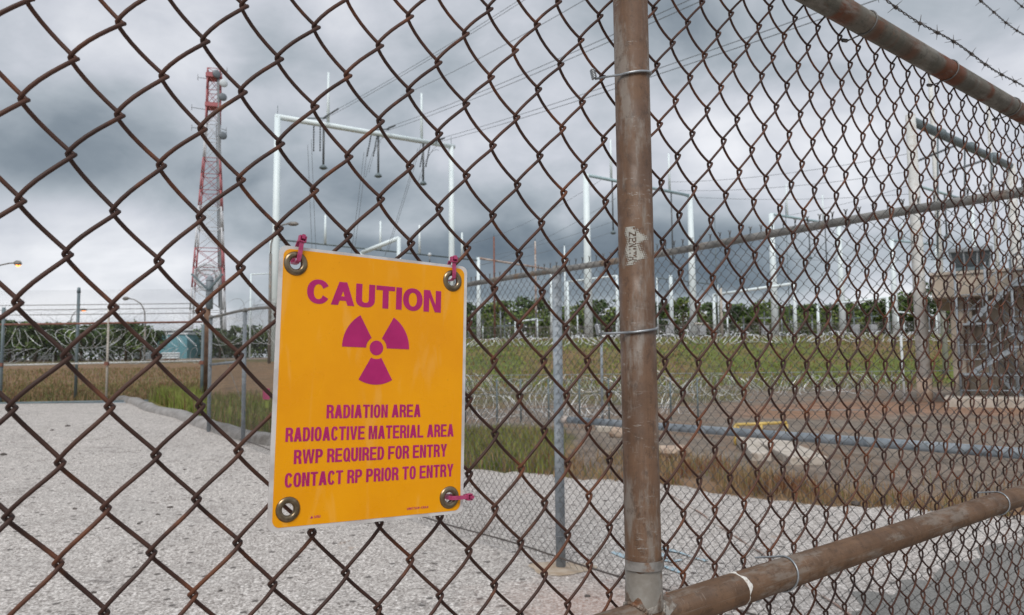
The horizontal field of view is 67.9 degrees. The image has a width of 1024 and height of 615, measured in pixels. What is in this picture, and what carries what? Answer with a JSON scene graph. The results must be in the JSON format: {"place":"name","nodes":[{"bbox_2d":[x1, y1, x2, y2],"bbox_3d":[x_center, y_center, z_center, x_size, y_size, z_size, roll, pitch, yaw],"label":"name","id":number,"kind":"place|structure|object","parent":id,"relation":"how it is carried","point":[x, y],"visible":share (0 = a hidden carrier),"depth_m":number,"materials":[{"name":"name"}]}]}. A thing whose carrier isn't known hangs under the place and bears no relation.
{"place":"outdoors","nodes":[
{"label":"outdoors","id":0,"kind":"place"},
{"bbox_2d":[2,366,199,401],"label":"dry grass","id":1,"kind":"structure","parent":0,"point":[53,387],"depth_m":28.68,"materials":[{"name":"plant"}]},
{"bbox_2d":[161,352,179,359],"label":"stored pipe stack","id":2,"kind":"object","parent":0,"point":[173,357],"visible":0.61,"depth_m":91.93,"materials":[{"name":"white"}]},
{"bbox_2d":[0,403,1023,614],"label":"pavement","id":3,"kind":"structure","parent":0,"point":[106,558],"depth_m":6.43,"materials":[{"name":"gravel"}]},
{"bbox_2d":[528,561,596,575],"bbox_3d":[0.379,1.909,5.590,0.515,0.014,0.407,-1,-4,0],"label":"post footing","id":4,"kind":"object","parent":3,"relation":"on","point":[553,570],"visible":0.64,"depth_m":5.55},
{"bbox_2d":[207,178,1023,614],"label":"galvanised chain link fence","id":5,"kind":"object","parent":3,"relation":"on","point":[559,498],"visible":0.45,"depth_m":4.51,"materials":[{"name":"metal"}]},
{"bbox_2d":[611,547,707,572],"bbox_3d":[1.157,1.922,5.833,0.490,0.005,0.762,2,-5,-29],"label":"survey paint","id":6,"kind":"object","parent":3,"relation":"on","point":[666,566],"visible":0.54,"depth_m":5.80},
{"bbox_2d":[660,488,850,614],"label":"rusty cable","id":7,"kind":"object","parent":3,"relation":"on","point":[826,598],"visible":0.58,"depth_m":6.24,"materials":[{"name":"orange metal"}]},
{"bbox_2d":[848,536,1023,614],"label":"asphalt patch","id":8,"kind":"object","parent":3,"relation":"on","point":[931,594],"visible":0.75,"depth_m":4.92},
{"bbox_2d":[0,0,1023,359],"label":"sky","id":9,"kind":"structure","parent":0,"point":[62,202],"materials":[{"name":"grey"}]},
{"bbox_2d":[2,334,1023,516],"bbox_3d":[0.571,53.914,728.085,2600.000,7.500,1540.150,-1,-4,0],"label":"ground","id":10,"kind":"structure","parent":0,"point":[840,421],"depth_m":25.09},
{"bbox_2d":[0,319,36,361],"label":"leafy tree","id":11,"kind":"object","parent":10,"relation":"on","point":[8,330],"visible":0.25,"depth_m":90.00,"materials":[{"name":"green plant"}]},
{"bbox_2d":[8,325,55,361],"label":"leafy tree","id":12,"kind":"object","parent":10,"relation":"on","point":[31,336],"visible":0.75,"depth_m":84.92,"materials":[{"name":"green plant"}]},
{"bbox_2d":[35,319,75,360],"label":"leafy tree","id":13,"kind":"object","parent":10,"relation":"on","point":[58,327],"visible":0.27,"depth_m":92.32,"materials":[{"name":"green plant"}]},
{"bbox_2d":[4,319,154,361],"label":"underbrush","id":14,"kind":"object","parent":10,"relation":"on","point":[93,355],"visible":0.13,"depth_m":91.89,"materials":[{"name":"green plant"}]},
{"bbox_2d":[59,325,106,360],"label":"leafy tree","id":15,"kind":"object","parent":10,"relation":"on","point":[96,341],"visible":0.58,"depth_m":87.75,"materials":[{"name":"green plant"}]},
{"bbox_2d":[0,287,199,397],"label":"net fence","id":16,"kind":"object","parent":10,"relation":"on","point":[77,320],"visible":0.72,"depth_m":22.66,"materials":[{"name":"grey"}]},
{"bbox_2d":[4,346,198,363],"bbox_3d":[-14.037,1.564,24.973,7.907,0.640,0.656,-1,-4,0],"label":"razor wire coil","id":17,"kind":"object","parent":10,"relation":"on","point":[93,353],"visible":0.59,"depth_m":24.95,"materials":[{"name":"grey"}]},
{"bbox_2d":[0,303,204,403],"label":"gate fence","id":18,"kind":"object","parent":10,"relation":"on","point":[3,335],"visible":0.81,"depth_m":21.14,"materials":[{"name":"metal"}]},
{"bbox_2d":[1,309,191,325],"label":"razor wire coil","id":19,"kind":"object","parent":18,"relation":"attached to","point":[97,317],"visible":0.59,"depth_m":23.07,"materials":[{"name":"grey"}]},
{"bbox_2d":[5,327,200,347],"bbox_3d":[-14.532,1.027,26.008,8.370,0.737,0.764,-1,-4,0],"label":"razor wire coil","id":20,"kind":"object","parent":10,"relation":"on","point":[101,337],"visible":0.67,"depth_m":26.08,"materials":[{"name":"white"}]},
{"bbox_2d":[83,324,123,360],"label":"leafy tree","id":21,"kind":"object","parent":10,"relation":"on","point":[111,325],"visible":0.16,"depth_m":94.11,"materials":[{"name":"green plant"}]},
{"bbox_2d":[104,321,151,360],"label":"leafy tree","id":22,"kind":"object","parent":10,"relation":"on","point":[118,335],"visible":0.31,"depth_m":89.52,"materials":[{"name":"green plant"}]},
{"bbox_2d":[122,297,145,360],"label":"street lamp","id":23,"kind":"object","parent":10,"relation":"on","point":[144,348],"visible":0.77,"depth_m":70.08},
{"bbox_2d":[124,325,157,360],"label":"leafy tree","id":24,"kind":"object","parent":10,"relation":"on","point":[139,331],"visible":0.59,"depth_m":84.67,"materials":[{"name":"green plant"}]},
{"bbox_2d":[151,330,167,356],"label":"leafy tree","id":25,"kind":"object","parent":10,"relation":"on","point":[160,337],"visible":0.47,"depth_m":99.89,"materials":[{"name":"green plant"}]},
{"bbox_2d":[142,333,200,358],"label":"teal building","id":26,"kind":"structure","parent":10,"relation":"on","point":[193,336],"depth_m":112.00,"materials":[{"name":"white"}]},
{"bbox_2d":[146,383,206,415],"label":"tall grass","id":27,"kind":"structure","parent":10,"relation":"on","point":[177,398],"depth_m":18.63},
{"bbox_2d":[154,329,230,357],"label":"grey shed","id":28,"kind":"structure","parent":10,"relation":"on","point":[184,331],"depth_m":124.03,"materials":[{"name":"white"}]},
{"bbox_2d":[116,395,270,445],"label":"curb","id":29,"kind":"structure","parent":10,"relation":"on","point":[198,421],"depth_m":15.00,"materials":[{"name":"concrete"}]},
{"bbox_2d":[191,273,222,391],"bbox_3d":[-8.615,0.880,21.495,0.909,3.699,0.245,-1,-4,0],"label":"corner post","id":30,"kind":"object","parent":10,"relation":"on","point":[210,283],"visible":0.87,"depth_m":21.47,"materials":[{"name":"grey metal"}]},
{"bbox_2d":[193,263,220,290],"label":"razor wire coil","id":31,"kind":"object","parent":30,"relation":"attached to","point":[197,274],"visible":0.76,"depth_m":25.97,"materials":[{"name":"grey"}]},
{"bbox_2d":[188,67,227,330],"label":"lattice tower","id":32,"kind":"structure","parent":10,"relation":"on","point":[215,76],"depth_m":167.08,"materials":[{"name":"red"}]},
{"bbox_2d":[200,328,237,357],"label":"leafy tree","id":33,"kind":"object","parent":10,"relation":"on","point":[218,347],"visible":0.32,"depth_m":111.07,"materials":[{"name":"green plant"}]},
{"bbox_2d":[213,316,272,344],"bbox_3d":[-5.436,1.010,26.750,0.974,0.982,10.930,-4,-6,38],"label":"razor wire coil","id":34,"kind":"object","parent":10,"relation":"on","point":[247,330],"visible":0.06,"depth_m":23.25,"materials":[{"name":"white"}]},
{"bbox_2d":[228,325,263,348],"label":"leafy tree","id":35,"kind":"object","parent":10,"relation":"on","point":[254,326],"visible":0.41,"depth_m":114.07,"materials":[{"name":"green plant"}]},
{"bbox_2d":[249,273,268,358],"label":"line gantry","id":36,"kind":"object","parent":10,"relation":"on","point":[250,307],"visible":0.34,"depth_m":95.23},
{"bbox_2d":[267,222,298,363],"bbox_3d":[-17.529,-1.081,58.270,2.271,11.130,0.340,-1,-4,0],"label":"street lamp","id":37,"kind":"object","parent":10,"relation":"on","point":[270,268],"visible":0.77,"depth_m":58.26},
{"bbox_2d":[201,389,467,445],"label":"verge grass","id":38,"kind":"structure","parent":10,"relation":"on","point":[264,426],"depth_m":15.77,"materials":[{"name":"plant"}]},
{"bbox_2d":[193,324,497,357],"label":"underbrush","id":39,"kind":"object","parent":10,"relation":"on","point":[266,347],"visible":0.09,"depth_m":114.59,"materials":[{"name":"green plant"}]},
{"bbox_2d":[271,72,454,360],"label":"line gantry","id":40,"kind":"object","parent":10,"relation":"on","point":[278,118],"visible":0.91,"depth_m":75.73,"materials":[{"name":"white metal"}]},
{"bbox_2d":[323,0,523,119],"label":"power line","id":41,"kind":"object","parent":40,"relation":"attached to","point":[427,57],"visible":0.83,"depth_m":62.02,"materials":[{"name":"grey"}]},
{"bbox_2d":[387,0,698,130],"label":"power line","id":42,"kind":"object","parent":40,"relation":"attached to","point":[547,63],"visible":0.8,"depth_m":48.31,"materials":[{"name":"grey"}]},
{"bbox_2d":[436,0,875,142],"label":"power line","id":43,"kind":"object","parent":40,"relation":"attached to","point":[662,67],"visible":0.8,"depth_m":40.91,"materials":[{"name":"grey"}]},
{"bbox_2d":[267,215,480,353],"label":"line gantry","id":44,"kind":"object","parent":10,"relation":"on","point":[380,239],"visible":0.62,"depth_m":94.05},
{"bbox_2d":[360,236,400,258],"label":"line gantry","id":45,"kind":"object","parent":10,"relation":"on","point":[380,245],"visible":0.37,"depth_m":91.31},
{"bbox_2d":[466,302,484,327],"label":"leafy tree","id":46,"kind":"object","parent":10,"relation":"on","point":[470,307],"visible":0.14,"depth_m":148.81,"materials":[{"name":"green plant"}]},
{"bbox_2d":[493,237,495,337],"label":"mast","id":47,"kind":"object","parent":10,"relation":"on","point":[493,283],"visible":0.68,"depth_m":99.58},
{"bbox_2d":[483,300,526,336],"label":"leafy tree","id":48,"kind":"object","parent":10,"relation":"on","point":[488,311],"visible":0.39,"depth_m":182.16,"materials":[{"name":"green plant"}]},
{"bbox_2d":[0,0,1023,614],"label":"rusty chain link fence","id":49,"kind":"object","parent":10,"relation":"on","point":[646,594],"visible":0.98,"depth_m":0.84,"materials":[{"name":"orange metal"}]},
{"bbox_2d":[267,246,466,531],"bbox_3d":[-0.113,0.067,0.639,0.181,0.227,0.006,3,-5,-35],"label":"caution sign","id":50,"kind":"object","parent":49,"relation":"attached to","point":[368,414],"visible":1,"depth_m":0.63,"materials":[{"name":"laminate"}]},
{"bbox_2d":[290,234,306,264],"bbox_3d":[-0.171,-0.046,0.611,0.009,0.024,0.017,3,-5,-36],"label":"zip tie","id":51,"kind":"object","parent":50,"relation":"attached to","point":[301,240],"visible":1,"depth_m":0.61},
{"bbox_2d":[447,255,457,280],"bbox_3d":[-0.056,-0.035,0.693,0.006,0.023,0.017,3,-5,-35],"label":"zip tie","id":52,"kind":"object","parent":50,"relation":"attached to","point":[453,260],"visible":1,"depth_m":0.69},
{"bbox_2d":[445,493,473,500],"bbox_3d":[-0.048,0.169,0.679,0.024,0.006,0.015,2,-5,-27],"label":"zip tie","id":53,"kind":"object","parent":50,"relation":"attached to","point":[468,496],"visible":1,"depth_m":0.68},
{"bbox_2d":[878,0,1023,91],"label":"barbed wire strand","id":54,"kind":"object","parent":49,"relation":"attached to","point":[920,23],"visible":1,"depth_m":1.80},
{"bbox_2d":[975,0,1023,34],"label":"barbed wire strand","id":55,"kind":"object","parent":49,"relation":"attached to","point":[1004,22],"visible":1,"depth_m":2.33},
{"bbox_2d":[477,257,552,338],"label":"line gantry","id":56,"kind":"object","parent":10,"relation":"on","point":[478,303],"visible":0.47,"depth_m":100.43,"materials":[{"name":"white metal"}]},
{"bbox_2d":[464,421,567,473],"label":"verge grass","id":57,"kind":"structure","parent":10,"relation":"on","point":[514,444],"depth_m":12.23,"materials":[{"name":"plant"}]},
{"bbox_2d":[503,295,549,335],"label":"leafy tree","id":58,"kind":"object","parent":10,"relation":"on","point":[517,301],"visible":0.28,"depth_m":179.78,"materials":[{"name":"green plant"}]},
{"bbox_2d":[534,241,536,336],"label":"mast","id":59,"kind":"object","parent":10,"relation":"on","point":[535,279],"visible":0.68,"depth_m":104.51,"materials":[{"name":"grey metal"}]},
{"bbox_2d":[465,406,609,429],"bbox_3d":[0.239,2.607,17.664,4.565,0.608,0.611,1,-5,-16],"label":"razor wire coil","id":60,"kind":"object","parent":10,"relation":"on","point":[536,416],"visible":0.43,"depth_m":17.77,"materials":[{"name":"grey"}]},
{"bbox_2d":[525,299,549,335],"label":"leafy tree","id":61,"kind":"object","parent":10,"relation":"on","point":[544,309],"visible":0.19,"depth_m":176.31,"materials":[{"name":"green plant"}]},
{"bbox_2d":[564,243,565,337],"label":"mast","id":62,"kind":"object","parent":10,"relation":"on","point":[565,289],"visible":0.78,"depth_m":110.43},
{"bbox_2d":[468,390,694,419],"bbox_3d":[1.337,2.871,22.300,8.674,0.788,0.830,0,-5,-13],"label":"razor wire coil","id":63,"kind":"object","parent":10,"relation":"on","point":[565,405],"visible":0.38,"depth_m":22.29,"materials":[{"name":"white"}]},
{"bbox_2d":[465,377,698,422],"bbox_3d":[1.308,2.543,20.466,7.584,1.250,0.043,-1,-4,0],"label":"coil fence","id":64,"kind":"object","parent":10,"relation":"on","point":[548,408],"visible":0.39,"depth_m":20.46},
{"bbox_2d":[566,275,619,336],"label":"line gantry","id":65,"kind":"object","parent":10,"relation":"on","point":[567,301],"visible":0.56,"depth_m":106.20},
{"bbox_2d":[574,299,615,335],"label":"leafy tree","id":66,"kind":"object","parent":10,"relation":"on","point":[604,304],"visible":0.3,"depth_m":170.72,"materials":[{"name":"green plant"}]},
{"bbox_2d":[600,337,603,418],"bbox_3d":[2.357,1.949,19.906,0.088,2.326,0.083,1,-5,-22],"label":"slim pole","id":67,"kind":"object","parent":10,"relation":"on","point":[601,359],"visible":0.67,"depth_m":19.91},
{"bbox_2d":[600,307,619,336],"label":"leafy tree","id":68,"kind":"object","parent":10,"relation":"on","point":[612,313],"visible":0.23,"depth_m":167.27,"materials":[{"name":"green plant"}]},
{"bbox_2d":[466,383,763,406],"bbox_3d":[2.790,3.264,28.330,14.211,0.888,0.880,0,-5,-12],"label":"razor wire coil","id":69,"kind":"object","parent":10,"relation":"on","point":[620,395],"visible":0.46,"depth_m":28.69,"materials":[{"name":"grey"}]},
{"bbox_2d":[609,427,621,437],"bbox_3d":[2.222,2.620,15.860,0.420,0.264,0.331,-1,-4,0],"label":"boulder","id":70,"kind":"object","parent":10,"relation":"on","point":[614,430],"visible":0.47,"depth_m":15.74,"materials":[{"name":"beige stone"}]},
{"bbox_2d":[583,139,697,337],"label":"line gantry","id":71,"kind":"object","parent":10,"relation":"on","point":[586,220],"visible":0.6,"depth_m":94.04,"materials":[{"name":"white metal"}]},
{"bbox_2d":[506,442,822,498],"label":"weed clumps","id":72,"kind":"object","parent":10,"relation":"on","point":[764,476],"visible":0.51,"depth_m":9.78,"materials":[{"name":"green plant"}]},
{"bbox_2d":[655,302,684,336],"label":"leafy tree","id":73,"kind":"object","parent":10,"relation":"on","point":[662,314],"visible":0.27,"depth_m":161.84,"materials":[{"name":"green plant"}]},
{"bbox_2d":[669,272,673,336],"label":"mast","id":74,"kind":"object","parent":10,"relation":"on","point":[671,300],"visible":0.57,"depth_m":112.20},
{"bbox_2d":[659,444,692,457],"bbox_3d":[2.607,2.359,12.422,0.694,0.239,0.498,-1,-4,0],"label":"boulder","id":75,"kind":"object","parent":10,"relation":"on","point":[665,448],"visible":0.36,"depth_m":12.27,"materials":[{"name":"beige stone"}]},
{"bbox_2d":[662,296,702,332],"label":"leafy tree","id":76,"kind":"object","parent":10,"relation":"on","point":[684,306],"visible":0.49,"depth_m":159.76,"materials":[{"name":"green plant"}]},
{"bbox_2d":[466,374,906,392],"bbox_3d":[8.060,4.204,41.784,28.516,0.956,0.938,0,-4,-4],"label":"razor wire coil","id":77,"kind":"object","parent":10,"relation":"on","point":[700,382],"visible":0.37,"depth_m":42.00,"materials":[{"name":"grey"}]},
{"bbox_2d":[656,277,718,334],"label":"line gantry","id":78,"kind":"object","parent":10,"relation":"on","point":[683,281],"visible":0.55,"depth_m":118.83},
{"bbox_2d":[466,373,909,396],"bbox_3d":[6.639,3.651,35.798,25.674,1.314,1.183,0,-4,-4],"label":"razor wire coil","id":79,"kind":"object","parent":10,"relation":"on","point":[705,385],"visible":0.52,"depth_m":36.02,"materials":[{"name":"white"}]},
{"bbox_2d":[466,329,940,346],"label":"razor wire coil","id":80,"kind":"object","parent":10,"relation":"on","point":[812,337],"visible":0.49,"depth_m":69.32,"materials":[{"name":"white"}]},
{"bbox_2d":[466,321,950,338],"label":"yard fence","id":81,"kind":"object","parent":10,"relation":"on","point":[659,332],"visible":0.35,"depth_m":86.04,"materials":[{"name":"metal"}]},
{"bbox_2d":[465,370,952,390],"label":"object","id":82,"kind":"object","parent":10,"relation":"on","point":[891,371],"visible":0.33,"depth_m":45.80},
{"bbox_2d":[469,305,950,338],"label":"underbrush","id":83,"kind":"object","parent":10,"relation":"on","point":[545,319],"visible":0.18,"depth_m":169.31,"materials":[{"name":"green plant"}]},
{"bbox_2d":[697,302,731,335],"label":"leafy tree","id":84,"kind":"object","parent":10,"relation":"on","point":[708,310],"visible":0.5,"depth_m":155.92,"materials":[{"name":"green plant"}]},
{"bbox_2d":[723,303,755,334],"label":"leafy tree","id":85,"kind":"object","parent":10,"relation":"on","point":[737,308],"visible":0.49,"depth_m":153.02,"materials":[{"name":"green plant"}]},
{"bbox_2d":[712,282,797,335],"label":"line gantry","id":86,"kind":"object","parent":10,"relation":"on","point":[765,287],"visible":0.56,"depth_m":102.56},
{"bbox_2d":[739,303,771,335],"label":"leafy tree","id":87,"kind":"object","parent":10,"relation":"on","point":[747,317],"visible":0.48,"depth_m":150.37,"materials":[{"name":"green plant"}]},
{"bbox_2d":[733,421,787,444],"bbox_3d":[4.603,2.398,14.402,1.015,0.536,0.755,-1,-4,0],"label":"yellow barrier","id":88,"kind":"object","parent":10,"relation":"on","point":[761,424],"visible":0.45,"depth_m":14.05,"materials":[{"name":"metal"}]},
{"bbox_2d":[501,446,1023,517],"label":"weeds","id":89,"kind":"object","parent":10,"relation":"on","point":[805,499],"visible":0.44,"depth_m":8.63,"materials":[{"name":"brown plant"}]},
{"bbox_2d":[736,437,827,464],"bbox_3d":[4.438,2.377,12.951,1.039,0.250,3.411,-1,-4,10],"label":"concrete flume","id":90,"kind":"object","parent":10,"relation":"on","point":[764,450],"visible":0.48,"depth_m":11.94,"materials":[{"name":"concrete"}]},
{"bbox_2d":[790,303,821,333],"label":"leafy tree","id":91,"kind":"object","parent":10,"relation":"on","point":[810,309],"visible":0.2,"depth_m":181.29,"materials":[{"name":"green plant"}]},
{"bbox_2d":[769,184,846,335],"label":"line gantry","id":92,"kind":"object","parent":10,"relation":"on","point":[842,313],"visible":0.56,"depth_m":119.82,"materials":[{"name":"white metal"}]},
{"bbox_2d":[771,409,871,410],"bbox_3d":[9.780,3.257,24.063,3.019,0.060,0.080,-1,-4,10],"label":"gutter edge","id":93,"kind":"object","parent":10,"relation":"on","point":[820,409],"visible":0.64,"depth_m":24.06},
{"bbox_2d":[807,304,850,334],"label":"leafy tree","id":94,"kind":"object","parent":10,"relation":"on","point":[823,311],"visible":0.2,"depth_m":178.10,"materials":[{"name":"green plant"}]},
{"bbox_2d":[828,300,874,334],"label":"leafy tree","id":95,"kind":"object","parent":10,"relation":"on","point":[847,306],"visible":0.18,"depth_m":174.21,"materials":[{"name":"green plant"}]},
{"bbox_2d":[816,296,888,333],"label":"line gantry","id":96,"kind":"object","parent":10,"relation":"on","point":[853,301],"visible":0.66,"depth_m":105.61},
{"bbox_2d":[850,302,881,332],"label":"leafy tree","id":97,"kind":"object","parent":10,"relation":"on","point":[876,313],"visible":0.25,"depth_m":172.41,"materials":[{"name":"green plant"}]},
{"bbox_2d":[862,296,905,332],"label":"leafy tree","id":98,"kind":"object","parent":10,"relation":"on","point":[866,306],"visible":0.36,"depth_m":169.48,"materials":[{"name":"green plant"}]},
{"bbox_2d":[879,291,913,325],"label":"leafy tree","id":99,"kind":"object","parent":10,"relation":"on","point":[900,307],"visible":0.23,"depth_m":167.05,"materials":[{"name":"green plant"}]},
{"bbox_2d":[898,334,905,402],"bbox_3d":[14.322,2.284,27.895,0.160,2.636,0.090,-1,-4,0],"label":"thin marker pole","id":100,"kind":"object","parent":10,"relation":"on","point":[903,382],"visible":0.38,"depth_m":27.89,"materials":[{"name":"white"}]},
{"bbox_2d":[889,223,940,333],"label":"line gantry","id":101,"kind":"object","parent":10,"relation":"on","point":[894,281],"visible":0.29,"depth_m":132.54,"materials":[{"name":"white metal"}]},
{"bbox_2d":[898,292,935,329],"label":"leafy tree","id":102,"kind":"object","parent":10,"relation":"on","point":[903,301],"visible":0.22,"depth_m":163.81,"materials":[{"name":"green plant"}]},
{"bbox_2d":[926,285,936,320],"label":"leafy tree","id":103,"kind":"object","parent":10,"relation":"on","point":[932,305],"visible":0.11,"depth_m":157.39,"materials":[{"name":"green plant"}]},
{"bbox_2d":[928,76,948,373],"bbox_3d":[32.845,-6.585,58.654,0.406,24.059,0.406,-2,-5,22],"label":"mast","id":104,"kind":"object","parent":10,"relation":"on","point":[934,168],"visible":0.28,"depth_m":58.51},
{"bbox_2d":[920,186,975,246],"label":"line gantry","id":105,"kind":"object","parent":10,"relation":"on","point":[953,196],"visible":0.23,"depth_m":89.42,"materials":[{"name":"white metal"}]},
{"bbox_2d":[905,114,1021,401],"bbox_3d":[19.657,-1.892,33.054,12.481,11.843,2.097,3,-6,-37],"label":"pole frame","id":106,"kind":"object","parent":10,"relation":"on","point":[913,175],"visible":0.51,"depth_m":28.99,"materials":[{"name":"grey metal"}]},
{"bbox_2d":[929,245,1023,407],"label":"stair building","id":107,"kind":"structure","parent":10,"relation":"on","point":[965,321],"depth_m":26.55,"materials":[{"name":"beige concrete"}]},
{"bbox_2d":[948,245,992,270],"bbox_3d":[18.208,-1.657,30.180,1.486,1.287,1.750,-3,-5,31],"label":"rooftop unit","id":108,"kind":"object","parent":107,"relation":"on","point":[962,256],"visible":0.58,"depth_m":29.55,"materials":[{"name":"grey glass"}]},
{"bbox_2d":[986,105,999,268],"bbox_3d":[38.517,-6.457,60.645,0.296,23.006,0.296,-2,-5,22],"label":"mast","id":109,"kind":"object","parent":10,"relation":"on","point":[993,207],"visible":0.12,"depth_m":60.69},
{"bbox_2d":[465,333,953,387],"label":"bank grass","id":110,"kind":"structure","parent":0,"point":[721,371],"depth_m":62.55,"materials":[{"name":"plant"}]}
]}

